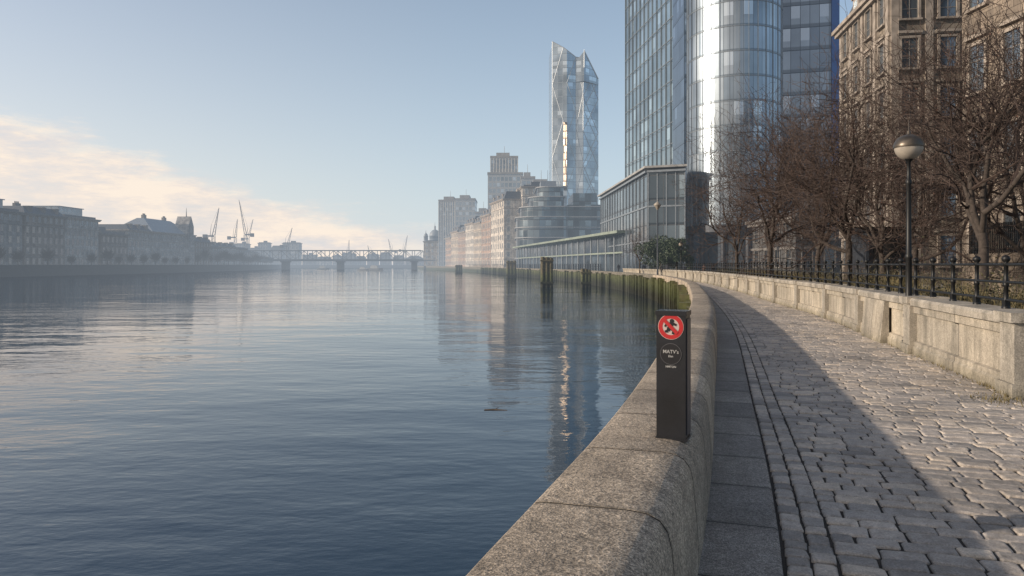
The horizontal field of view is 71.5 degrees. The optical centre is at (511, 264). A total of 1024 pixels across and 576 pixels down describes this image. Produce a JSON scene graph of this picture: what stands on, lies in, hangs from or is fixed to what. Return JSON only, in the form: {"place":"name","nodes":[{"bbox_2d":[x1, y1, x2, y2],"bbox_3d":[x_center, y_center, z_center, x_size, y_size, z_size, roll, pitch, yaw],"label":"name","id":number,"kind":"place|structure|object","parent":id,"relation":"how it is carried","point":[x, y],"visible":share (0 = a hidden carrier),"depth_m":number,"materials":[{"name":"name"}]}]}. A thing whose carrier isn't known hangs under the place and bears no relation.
{"place":"outdoors","nodes":[
{"label":"outdoors","id":0,"kind":"place"},
{"bbox_2d":[0,199,26,264],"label":"embankment building","id":1,"kind":"structure","parent":0,"point":[11,224],"depth_m":207.02,"materials":[{"name":"stone"}]},
{"bbox_2d":[3,201,67,264],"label":"embankment building","id":2,"kind":"structure","parent":0,"point":[43,228],"depth_m":220.66,"materials":[{"name":"stone"}]},
{"bbox_2d":[33,206,101,264],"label":"embankment building","id":3,"kind":"structure","parent":0,"point":[80,236],"depth_m":240.61,"materials":[{"name":"stone"}]},
{"bbox_2d":[98,227,130,264],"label":"embankment building","id":4,"kind":"structure","parent":0,"point":[115,243],"depth_m":260.50,"materials":[{"name":"stone"}]},
{"bbox_2d":[98,223,153,264],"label":"embankment building","id":5,"kind":"structure","parent":0,"point":[139,241],"depth_m":277.02,"materials":[{"name":"stone"}]},
{"bbox_2d":[211,246,220,264],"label":"embankment building","id":6,"kind":"structure","parent":0,"point":[215,250],"depth_m":368.11,"materials":[{"name":"stone"}]},
{"bbox_2d":[208,239,237,264],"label":"embankment building","id":7,"kind":"structure","parent":0,"point":[231,248],"depth_m":397.20,"materials":[{"name":"stone"}]},
{"bbox_2d":[257,241,271,264],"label":"distant building","id":8,"kind":"structure","parent":0,"point":[265,245],"depth_m":795.36,"materials":[{"name":"stone"}]},
{"bbox_2d":[270,246,284,264],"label":"distant building","id":9,"kind":"structure","parent":0,"point":[275,253],"depth_m":778.58,"materials":[{"name":"stone"}]},
{"bbox_2d":[282,241,302,264],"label":"distant building","id":10,"kind":"structure","parent":0,"point":[294,245],"depth_m":793.63,"materials":[{"name":"stone"}]},
{"bbox_2d":[302,253,318,264],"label":"distant building","id":11,"kind":"structure","parent":0,"point":[308,262],"depth_m":795.88,"materials":[{"name":"stone"}]},
{"bbox_2d":[316,257,331,264],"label":"distant building","id":12,"kind":"structure","parent":0,"point":[323,262],"depth_m":780.09,"materials":[{"name":"stone"}]},
{"bbox_2d":[0,268,668,575],"bbox_3d":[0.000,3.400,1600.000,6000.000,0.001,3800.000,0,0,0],"label":"river water","id":13,"kind":"structure","parent":0,"point":[306,422],"depth_m":16.34,"materials":[{"name":"blue liquid"}]},
{"bbox_2d":[247,250,434,269],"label":"truss bridge","id":14,"kind":"structure","parent":13,"relation":"in","point":[285,264],"depth_m":480.00,"materials":[{"name":"metal"}]},
{"bbox_2d":[290,265,423,267],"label":"distant quay wall","id":15,"kind":"structure","parent":13,"relation":"in","point":[350,266],"depth_m":744.00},
{"bbox_2d":[506,260,515,277],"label":"mooring pile","id":16,"kind":"object","parent":13,"relation":"in","point":[510,269],"visible":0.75,"depth_m":184.63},
{"bbox_2d":[540,257,553,286],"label":"mooring pile","id":17,"kind":"object","parent":13,"relation":"in","point":[546,279],"visible":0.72,"depth_m":107.72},
{"bbox_2d":[580,269,590,286],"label":"mooring pile","id":18,"kind":"object","parent":13,"relation":"in","point":[585,278],"visible":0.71,"depth_m":105.79,"materials":[{"name":"wood"}]},
{"bbox_2d":[343,252,356,264],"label":"distant building","id":19,"kind":"structure","parent":0,"point":[352,262],"depth_m":777.00,"materials":[{"name":"stone"}]},
{"bbox_2d":[367,252,378,264],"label":"distant building","id":20,"kind":"structure","parent":0,"point":[373,262],"depth_m":784.55,"materials":[{"name":"stone"}]},
{"bbox_2d":[379,252,391,264],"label":"distant building","id":21,"kind":"structure","parent":0,"point":[387,256],"depth_m":785.38,"materials":[{"name":"stone"}]},
{"bbox_2d":[0,0,852,264],"label":"sky","id":22,"kind":"structure","parent":0,"point":[337,124],"materials":[{"name":"blue"}]},
{"bbox_2d":[423,226,437,265],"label":"domed building","id":23,"kind":"structure","parent":0,"point":[431,248],"depth_m":535.46,"materials":[{"name":"stone"}]},
{"bbox_2d":[438,191,454,265],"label":"office tower","id":24,"kind":"structure","parent":0,"point":[446,215],"depth_m":520.00,"materials":[{"name":"grey glass"}]},
{"bbox_2d":[444,233,450,265],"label":"riverside house","id":25,"kind":"structure","parent":0,"point":[448,250],"depth_m":467.73,"materials":[{"name":"beige brick"}]},
{"bbox_2d":[450,223,465,265],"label":"riverside house","id":26,"kind":"structure","parent":0,"point":[454,245],"depth_m":441.79,"materials":[{"name":"stone"}]},
{"bbox_2d":[457,226,464,266],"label":"riverside house","id":27,"kind":"structure","parent":0,"point":[461,246],"depth_m":416.10,"materials":[{"name":"beige brick"}]},
{"bbox_2d":[455,195,476,225],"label":"office tower","id":28,"kind":"structure","parent":0,"point":[465,208],"depth_m":515.00,"materials":[{"name":"grey glass"}]},
{"bbox_2d":[464,214,481,266],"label":"riverside house","id":29,"kind":"structure","parent":0,"point":[469,242],"depth_m":390.19,"materials":[{"name":"stone"}]},
{"bbox_2d":[472,217,480,266],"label":"riverside house","id":30,"kind":"structure","parent":0,"point":[477,241],"depth_m":366.64,"materials":[{"name":"stone"}]},
{"bbox_2d":[480,208,490,266],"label":"riverside house","id":31,"kind":"structure","parent":0,"point":[485,217],"depth_m":344.31,"materials":[{"name":"beige brick"}]},
{"bbox_2d":[520,164,534,185],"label":"office tower","id":32,"kind":"structure","parent":0,"point":[526,178],"depth_m":385.00,"materials":[{"name":"grey glass"}]},
{"bbox_2d":[549,41,598,205],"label":"crystal tower","id":33,"kind":"structure","parent":0,"point":[573,123],"depth_m":400.28,"materials":[{"name":"blue glass"}]},
{"bbox_2d":[686,0,782,271],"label":"glass tower","id":34,"kind":"structure","parent":0,"point":[725,38],"depth_m":100.49,"materials":[{"name":"silver glass"}]},
{"bbox_2d":[698,299,782,575],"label":"paved walkway edge","id":35,"kind":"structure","parent":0,"point":[741,536],"depth_m":5.10,"materials":[{"name":"stone"}]},
{"bbox_2d":[745,199,840,278],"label":"arcade building","id":36,"kind":"structure","parent":0,"point":[785,255],"depth_m":84.51,"materials":[{"name":"stone"}]},
{"bbox_2d":[774,250,780,267],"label":"window","id":37,"kind":"structure","parent":36,"relation":"in","point":[775,253],"depth_m":88.32,"materials":[{"name":"glass"}]},
{"bbox_2d":[801,249,813,267],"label":"window","id":38,"kind":"structure","parent":36,"relation":"in","point":[812,258],"depth_m":84.09,"materials":[{"name":"glass"}]},
{"bbox_2d":[823,249,836,267],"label":"window","id":39,"kind":"structure","parent":36,"relation":"in","point":[829,250],"depth_m":84.33,"materials":[{"name":"glass"}]},
{"bbox_2d":[693,281,1023,575],"bbox_3d":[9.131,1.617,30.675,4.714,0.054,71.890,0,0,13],"label":"cobbled path","id":40,"kind":"structure","parent":0,"point":[926,411],"depth_m":6.11,"materials":[{"name":"stone"}]},
{"bbox_2d":[654,199,660,274],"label":"street lamp","id":41,"kind":"object","parent":40,"relation":"on","point":[657,204],"visible":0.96,"depth_m":85.92,"materials":[{"name":"metal"}]},
{"bbox_2d":[728,288,1023,407],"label":"weeds","id":42,"kind":"object","parent":40,"relation":"on","point":[1003,397],"visible":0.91,"depth_m":8.81,"materials":[{"name":"green plant"}]},
{"bbox_2d":[893,120,924,340],"bbox_3d":[7.477,-0.615,13.400,0.536,4.230,0.536,0,0,0],"label":"street lamp","id":43,"kind":"object","parent":40,"relation":"on","point":[908,147],"visible":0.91,"depth_m":13.36,"materials":[{"name":"black metal"}]},
{"bbox_2d":[813,279,961,296],"bbox_3d":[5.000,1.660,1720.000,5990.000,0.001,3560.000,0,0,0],"label":"ground","id":44,"kind":"structure","parent":0,"point":[936,286],"depth_m":53.74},
{"bbox_2d":[405,256,423,264],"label":"distant building","id":45,"kind":"structure","parent":44,"relation":"on","point":[418,262],"depth_m":765.64,"materials":[{"name":"stone"}]},
{"bbox_2d":[490,146,517,171],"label":"office tower","id":46,"kind":"structure","parent":44,"relation":"on","point":[502,161],"depth_m":430.00,"materials":[{"name":"grey concrete"}]},
{"bbox_2d":[487,169,522,207],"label":"office tower","id":47,"kind":"structure","parent":44,"relation":"on","point":[500,182],"depth_m":425.00,"materials":[{"name":"grey concrete"}]},
{"bbox_2d":[489,188,521,267],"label":"riverside house","id":48,"kind":"structure","parent":44,"relation":"on","point":[506,205],"depth_m":309.70,"materials":[{"name":"stone"}]},
{"bbox_2d":[518,182,539,206],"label":"riverside house","id":49,"kind":"structure","parent":44,"relation":"on","point":[526,191],"depth_m":305.17,"materials":[{"name":"stone"}]},
{"bbox_2d":[417,265,655,278],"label":"quay wall","id":50,"kind":"structure","parent":44,"relation":"on","point":[470,269],"depth_m":265.14,"materials":[{"name":"stone"}]},
{"bbox_2d":[470,264,600,270],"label":"promenade railing","id":51,"kind":"object","parent":50,"relation":"on","point":[520,265],"visible":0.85,"depth_m":173.76,"materials":[{"name":"metal"}]},
{"bbox_2d":[481,268,690,309],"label":"timber cladding","id":52,"kind":"structure","parent":50,"relation":"attached to","point":[672,295],"depth_m":81.62,"materials":[{"name":"wood"}]},
{"bbox_2d":[466,275,716,575],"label":"river parapet","id":53,"kind":"structure","parent":50,"relation":"attached to","point":[626,493],"depth_m":3.17,"materials":[{"name":"stone"}]},
{"bbox_2d":[655,309,690,441],"bbox_3d":[0.935,0.634,4.120,0.178,0.738,0.152,0,0,24],"label":"sign post","id":54,"kind":"object","parent":53,"relation":"on","point":[673,374],"visible":1,"depth_m":4.06,"materials":[{"name":"metal"}]},
{"bbox_2d":[515,173,599,267],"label":"terrace building","id":55,"kind":"structure","parent":44,"relation":"on","point":[546,214],"depth_m":264.50,"materials":[{"name":"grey glass"}]},
{"bbox_2d":[512,230,624,271],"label":"pavilion","id":56,"kind":"structure","parent":44,"relation":"on","point":[591,249],"depth_m":158.13,"materials":[{"name":"grey glass"}]},
{"bbox_2d":[597,164,686,271],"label":"podium building","id":57,"kind":"structure","parent":44,"relation":"on","point":[631,199],"depth_m":105.68,"materials":[{"name":"grey glass"}]},
{"bbox_2d":[625,0,672,177],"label":"glass tower","id":58,"kind":"structure","parent":44,"relation":"on","point":[648,82],"depth_m":137.30,"materials":[{"name":"glass"}]},
{"bbox_2d":[673,0,698,270],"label":"glass tower","id":59,"kind":"structure","parent":44,"relation":"on","point":[679,70],"depth_m":116.43,"materials":[{"name":"glass"}]},
{"bbox_2d":[674,87,928,277],"bbox_3d":[19.664,-4.868,47.462,11.379,13.426,15.296,0,0,-21],"label":"bare tree","id":60,"kind":"object","parent":44,"relation":"on","point":[818,246],"visible":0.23,"depth_m":45.84,"materials":[{"name":"brown plant"}]},
{"bbox_2d":[783,0,839,209],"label":"glass tower","id":61,"kind":"structure","parent":44,"relation":"on","point":[803,20],"depth_m":110.74,"materials":[{"name":"glass"}]},
{"bbox_2d":[623,268,1023,399],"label":"boundary wall","id":62,"kind":"structure","parent":44,"relation":"on","point":[982,343],"depth_m":12.46,"materials":[{"name":"stone"}]},
{"bbox_2d":[642,255,1023,308],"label":"iron railing","id":63,"kind":"object","parent":62,"relation":"on","point":[1006,282],"visible":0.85,"depth_m":14.73,"materials":[{"name":"metal"}]},
{"bbox_2d":[847,227,905,285],"bbox_3d":[24.292,-0.390,47.200,3.000,4.100,3.000,0,0,0],"label":"kiosk","id":64,"kind":"object","parent":44,"relation":"on","point":[859,255],"visible":0.17,"depth_m":46.00,"materials":[{"name":"metal"}]},
{"bbox_2d":[874,239,901,285],"bbox_3d":[24.292,-0.140,45.974,1.800,3.000,0.047,0,0,0],"label":"door","id":65,"kind":"structure","parent":64,"relation":"in","point":[885,248],"depth_m":45.95,"materials":[{"name":"black glass"}]},
{"bbox_2d":[805,0,1023,291],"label":"bare tree","id":66,"kind":"object","parent":44,"relation":"on","point":[916,252],"visible":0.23,"depth_m":30.68,"materials":[{"name":"brown plant"}]},
{"bbox_2d":[823,0,1023,294],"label":"bare tree","id":67,"kind":"object","parent":44,"relation":"on","point":[1009,240],"visible":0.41,"depth_m":22.91,"materials":[{"name":"brown plant"}]},
{"bbox_2d":[964,220,1023,298],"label":"yard fence","id":68,"kind":"object","parent":44,"relation":"on","point":[1003,242],"visible":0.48,"depth_m":30.39,"materials":[{"name":"black metal"}]},
{"bbox_2d":[831,0,961,283],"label":"stone building","id":69,"kind":"structure","parent":0,"point":[867,17],"depth_m":59.78,"materials":[{"name":"stone"}]},
{"bbox_2d":[840,67,848,103],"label":"window","id":70,"kind":"structure","parent":69,"relation":"in","point":[845,68],"depth_m":71.08,"materials":[{"name":"stone"}]},
{"bbox_2d":[840,30,848,62],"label":"window","id":71,"kind":"structure","parent":69,"relation":"in","point":[845,35],"depth_m":71.59,"materials":[{"name":"stone"}]},
{"bbox_2d":[851,57,859,95],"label":"window","id":72,"kind":"structure","parent":69,"relation":"in","point":[853,67],"depth_m":68.33,"materials":[{"name":"stone"}]},
{"bbox_2d":[851,18,859,53],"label":"window","id":73,"kind":"structure","parent":69,"relation":"in","point":[856,41],"depth_m":68.33,"materials":[{"name":"stone"}]},
{"bbox_2d":[862,93,872,130],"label":"window","id":74,"kind":"structure","parent":69,"relation":"in","point":[866,107],"depth_m":64.85,"materials":[{"name":"glass"}]},
{"bbox_2d":[862,46,872,87],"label":"window","id":75,"kind":"structure","parent":69,"relation":"in","point":[869,71],"depth_m":64.85,"materials":[{"name":"stone"}]},
{"bbox_2d":[863,6,872,42],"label":"window","id":76,"kind":"structure","parent":69,"relation":"in","point":[868,14],"depth_m":65.04,"materials":[{"name":"stone"}]},
{"bbox_2d":[875,83,884,124],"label":"window","id":77,"kind":"structure","parent":69,"relation":"in","point":[883,83],"depth_m":61.73,"materials":[{"name":"glass"}]},
{"bbox_2d":[875,35,884,78],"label":"window","id":78,"kind":"structure","parent":69,"relation":"in","point":[881,58],"depth_m":61.93,"materials":[{"name":"stone"}]},
{"bbox_2d":[875,0,884,31],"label":"window","id":79,"kind":"structure","parent":69,"relation":"in","point":[881,10],"depth_m":62.03,"materials":[{"name":"stone"}]},
{"bbox_2d":[898,79,921,119],"bbox_3d":[33.381,-13.826,59.626,1.900,3.280,0.317,0,0,8],"label":"window","id":80,"kind":"structure","parent":69,"relation":"in","point":[908,95],"depth_m":59.68,"materials":[{"name":"glass"}]},
{"bbox_2d":[898,29,922,70],"bbox_3d":[33.381,-17.976,59.626,1.900,3.280,0.317,0,0,8],"label":"window","id":81,"kind":"structure","parent":69,"relation":"in","point":[912,37],"depth_m":59.70,"materials":[{"name":"glass"}]},
{"bbox_2d":[898,0,922,20],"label":"window","id":82,"kind":"structure","parent":69,"relation":"in","point":[914,6],"depth_m":59.71,"materials":[{"name":"glass"}]},
{"bbox_2d":[899,179,922,217],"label":"window","id":83,"kind":"structure","parent":69,"relation":"in","point":[915,208],"depth_m":59.68,"materials":[{"name":"glass"}]},
{"bbox_2d":[936,228,961,267],"bbox_3d":[36.351,-1.376,59.196,1.900,3.280,0.317,0,0,8],"label":"window","id":84,"kind":"structure","parent":69,"relation":"in","point":[938,257],"depth_m":59.28,"materials":[{"name":"glass"}]},
{"bbox_2d":[936,78,961,118],"bbox_3d":[36.351,-13.826,59.196,1.900,3.280,0.317,0,0,8],"label":"window","id":85,"kind":"structure","parent":69,"relation":"in","point":[940,94],"depth_m":59.30,"materials":[{"name":"glass"}]},
{"bbox_2d":[936,28,961,68],"bbox_3d":[36.351,-17.976,59.196,1.900,3.280,0.317,0,0,8],"label":"window","id":86,"kind":"structure","parent":69,"relation":"in","point":[942,38],"depth_m":59.28,"materials":[{"name":"stone"}]},
{"bbox_2d":[936,0,961,19],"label":"window","id":87,"kind":"structure","parent":69,"relation":"in","point":[942,10],"depth_m":59.29,"materials":[{"name":"stone"}]},
{"bbox_2d":[937,178,961,217],"bbox_3d":[36.351,-5.526,59.196,1.900,3.280,0.317,0,0,8],"label":"window","id":88,"kind":"structure","parent":69,"relation":"in","point":[955,196],"depth_m":59.29,"materials":[{"name":"glass"}]},
{"bbox_2d":[957,0,1023,286],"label":"stone building","id":89,"kind":"structure","parent":0,"point":[1015,6],"depth_m":39.56,"materials":[{"name":"stone"}]},
{"bbox_2d":[963,29,988,96],"bbox_3d":[26.577,-11.456,40.713,0.237,3.480,1.750,0,0,-4],"label":"window","id":90,"kind":"structure","parent":89,"relation":"in","point":[982,70],"depth_m":40.67,"materials":[{"name":"glass"}]},
{"bbox_2d":[963,204,989,253],"bbox_3d":[26.577,-1.656,40.713,0.237,3.480,1.750,0,0,-4],"label":"window","id":91,"kind":"structure","parent":89,"relation":"in","point":[969,223],"depth_m":41.33,"materials":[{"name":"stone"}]},
{"bbox_2d":[964,0,988,14],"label":"window","id":92,"kind":"structure","parent":89,"relation":"in","point":[971,6],"depth_m":40.91,"materials":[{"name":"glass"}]},
{"bbox_2d":[998,13,1023,86],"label":"window","id":93,"kind":"structure","parent":89,"relation":"in","point":[1014,18],"depth_m":38.09,"materials":[{"name":"stone"}]},
{"bbox_2d":[1001,200,1023,252],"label":"window","id":94,"kind":"structure","parent":89,"relation":"in","point":[1003,216],"depth_m":38.38,"materials":[{"name":"stone"}]},
{"bbox_2d":[1001,109,1023,174],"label":"window","id":95,"kind":"structure","parent":89,"relation":"in","point":[1021,109],"depth_m":38.25,"materials":[{"name":"glass"}]},
{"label":"planting bed ground","id":96,"kind":"structure","parent":0,"visible":0},
{"bbox_2d":[621,221,666,272],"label":"bare tree","id":97,"kind":"object","parent":96,"relation":"on","point":[636,238],"visible":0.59,"depth_m":100.29,"materials":[{"name":"brown plant"}]},
{"bbox_2d":[633,234,675,268],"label":"evergreen tree","id":98,"kind":"object","parent":96,"relation":"on","point":[650,249],"visible":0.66,"depth_m":91.60,"materials":[{"name":"green plant"}]},
{"bbox_2d":[658,237,694,269],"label":"evergreen tree","id":99,"kind":"object","parent":96,"relation":"on","point":[673,247],"visible":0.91,"depth_m":87.43,"materials":[{"name":"green plant"}]},
{"bbox_2d":[670,140,793,271],"bbox_3d":[18.910,-4.508,59.199,13.679,11.512,10.174,0,0,-30],"label":"bare tree","id":100,"kind":"object","parent":96,"relation":"on","point":[719,223],"visible":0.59,"depth_m":58.31,"materials":[{"name":"brown plant"}]},
{"bbox_2d":[682,37,872,285],"bbox_3d":[14.285,-4.736,36.671,10.681,13.033,12.900,0,0,12],"label":"bare tree","id":101,"kind":"object","parent":96,"relation":"on","point":[771,232],"visible":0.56,"depth_m":35.91,"materials":[{"name":"brown plant"}]},
{"bbox_2d":[690,3,965,283],"bbox_3d":[11.905,-3.966,27.944,9.191,10.400,12.358,0,0,-7],"label":"bare tree","id":102,"kind":"object","parent":96,"relation":"on","point":[848,255],"visible":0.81,"depth_m":26.76,"materials":[{"name":"brown plant"}]},
{"bbox_2d":[717,236,1023,308],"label":"undergrowth","id":103,"kind":"object","parent":96,"relation":"on","point":[894,282],"visible":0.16,"depth_m":18.00,"materials":[{"name":"brown plant"}]},
{"bbox_2d":[771,60,1020,290],"bbox_3d":[12.576,-2.967,24.783,7.443,9.082,8.990,0,0,-32],"label":"bare tree","id":104,"kind":"object","parent":96,"relation":"on","point":[876,242],"visible":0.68,"depth_m":24.66,"materials":[{"name":"brown plant"}]},
{"bbox_2d":[803,0,1023,303],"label":"bare tree","id":105,"kind":"object","parent":96,"relation":"on","point":[978,224],"visible":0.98,"depth_m":19.13,"materials":[{"name":"brown plant"}]},
{"label":"far bank ground","id":106,"kind":"structure","parent":0,"visible":0},
{"bbox_2d":[11,249,23,264],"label":"embankment tree","id":107,"kind":"object","parent":106,"relation":"on","point":[18,256],"visible":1,"depth_m":204.28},
{"bbox_2d":[39,247,54,264],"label":"embankment tree","id":108,"kind":"object","parent":106,"relation":"on","point":[48,253],"visible":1,"depth_m":217.44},
{"bbox_2d":[101,248,114,264],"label":"embankment tree","id":109,"kind":"object","parent":106,"relation":"on","point":[106,255],"visible":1,"depth_m":250.08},
{"bbox_2d":[0,265,280,276],"bbox_3d":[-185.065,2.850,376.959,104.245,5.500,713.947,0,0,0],"label":"embankment wall","id":110,"kind":"structure","parent":106,"relation":"on","point":[31,270],"depth_m":243.21,"materials":[{"name":"stone"}]},
{"bbox_2d":[151,251,161,264],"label":"embankment tree","id":111,"kind":"object","parent":106,"relation":"on","point":[155,256],"visible":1,"depth_m":285.69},
{"bbox_2d":[125,208,196,264],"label":"embankment building","id":112,"kind":"structure","parent":106,"relation":"on","point":[170,239],"depth_m":308.54,"materials":[{"name":"stone"}]},
{"bbox_2d":[195,237,212,264],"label":"embankment building","id":113,"kind":"structure","parent":106,"relation":"on","point":[202,244],"depth_m":340.00,"materials":[{"name":"stone"}]},
{"bbox_2d":[203,209,218,241],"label":"construction crane","id":114,"kind":"object","parent":106,"relation":"on","point":[207,235],"visible":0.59,"depth_m":429.85,"materials":[{"name":"paint"}]},
{"bbox_2d":[236,247,247,264],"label":"embankment building","id":115,"kind":"structure","parent":106,"relation":"on","point":[242,250],"depth_m":441.65,"materials":[{"name":"stone"}]},
{"bbox_2d":[239,201,253,247],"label":"construction crane","id":116,"kind":"object","parent":106,"relation":"on","point":[251,234],"visible":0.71,"depth_m":519.88,"materials":[{"name":"paint"}]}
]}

